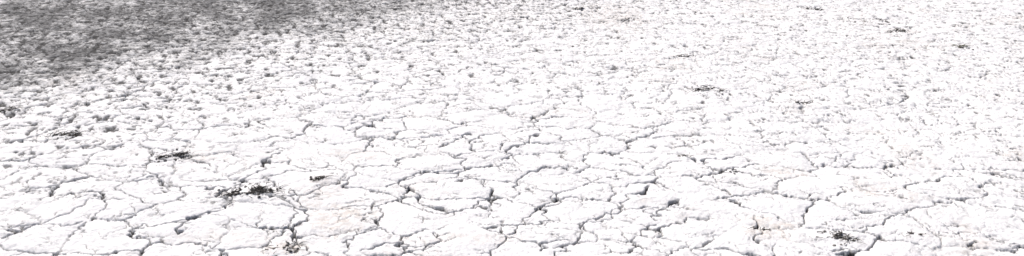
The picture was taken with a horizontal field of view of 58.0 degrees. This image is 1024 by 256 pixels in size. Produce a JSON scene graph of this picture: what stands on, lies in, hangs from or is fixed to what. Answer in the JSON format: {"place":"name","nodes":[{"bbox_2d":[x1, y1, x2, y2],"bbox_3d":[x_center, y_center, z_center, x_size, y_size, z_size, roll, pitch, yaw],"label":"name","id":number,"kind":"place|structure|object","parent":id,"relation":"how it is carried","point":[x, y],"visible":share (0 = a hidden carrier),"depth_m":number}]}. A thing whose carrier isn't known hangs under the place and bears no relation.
{"place":"outdoors","nodes":[
{"label":"outdoors","id":0,"kind":"place"},
{"bbox_2d":[0,0,1023,255],"bbox_3d":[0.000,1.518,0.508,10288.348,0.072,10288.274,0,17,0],"label":"salt flat ground","id":1,"kind":"structure","parent":0,"point":[484,126],"depth_m":5.44},
{"bbox_2d":[0,106,27,113],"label":"dead plant tuft","id":2,"kind":"object","parent":1,"relation":"on","point":[9,109],"visible":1,"depth_m":5.80},
{"bbox_2d":[40,130,85,139],"bbox_3d":[-2.546,0.037,5.264,0.206,0.031,0.205,11,20,31],"label":"dead plant tuft","id":3,"kind":"object","parent":1,"relation":"on","point":[70,133],"visible":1,"depth_m":5.27},
{"bbox_2d":[145,148,198,162],"bbox_3d":[-1.810,0.143,4.946,0.260,0.025,0.204,-2,17,-7],"label":"dead plant tuft","id":4,"kind":"object","parent":1,"relation":"on","point":[179,154],"visible":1,"depth_m":4.93},
{"bbox_2d":[214,183,290,205],"bbox_3d":[-1.225,0.296,4.396,0.375,0.032,0.265,-9,19,-27],"label":"dead plant tuft","id":5,"kind":"object","parent":1,"relation":"on","point":[259,189],"visible":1,"depth_m":4.39},
{"bbox_2d":[260,241,305,255],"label":"dead plant tuft","id":6,"kind":"object","parent":1,"relation":"on","point":[287,245],"visible":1,"depth_m":3.79},
{"bbox_2d":[309,175,332,180],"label":"dead plant tuft","id":7,"kind":"object","parent":1,"relation":"on","point":[317,177],"visible":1,"depth_m":4.57},
{"bbox_2d":[684,83,729,94],"bbox_3d":[1.304,-0.264,6.242,0.315,0.024,0.216,9,19,28],"label":"dead plant tuft","id":8,"kind":"object","parent":1,"relation":"on","point":[707,88],"visible":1,"depth_m":6.23},
{"bbox_2d":[795,100,813,103],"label":"dead plant tuft","id":9,"kind":"object","parent":1,"relation":"on","point":[802,102],"visible":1,"depth_m":5.94},
{"bbox_2d":[803,6,823,10],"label":"dead plant tuft","id":10,"kind":"object","parent":1,"relation":"on","point":[807,8],"visible":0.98,"depth_m":9.40},
{"bbox_2d":[816,230,864,245],"bbox_3d":[1.378,0.460,3.900,0.188,0.022,0.160,0,17,0],"label":"dead plant tuft","id":11,"kind":"object","parent":1,"relation":"on","point":[836,236],"visible":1,"depth_m":3.90},
{"bbox_2d":[847,16,888,22],"bbox_3d":[3.375,-1.026,8.745,0.356,0.029,0.293,0,17,0],"label":"dead plant tuft","id":12,"kind":"object","parent":1,"relation":"on","point":[865,21],"visible":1,"depth_m":8.71},
{"bbox_2d":[886,27,910,32],"bbox_3d":[3.441,-0.872,8.249,0.283,0.030,0.226,-9,19,-27],"label":"dead plant tuft","id":13,"kind":"object","parent":1,"relation":"on","point":[900,30],"visible":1,"depth_m":8.24},
{"bbox_2d":[944,43,973,49],"bbox_3d":[3.719,-0.675,7.600,0.199,0.024,0.256,-8,19,-24],"label":"dead plant tuft","id":14,"kind":"object","parent":1,"relation":"on","point":[964,45],"visible":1,"depth_m":7.59}
]}

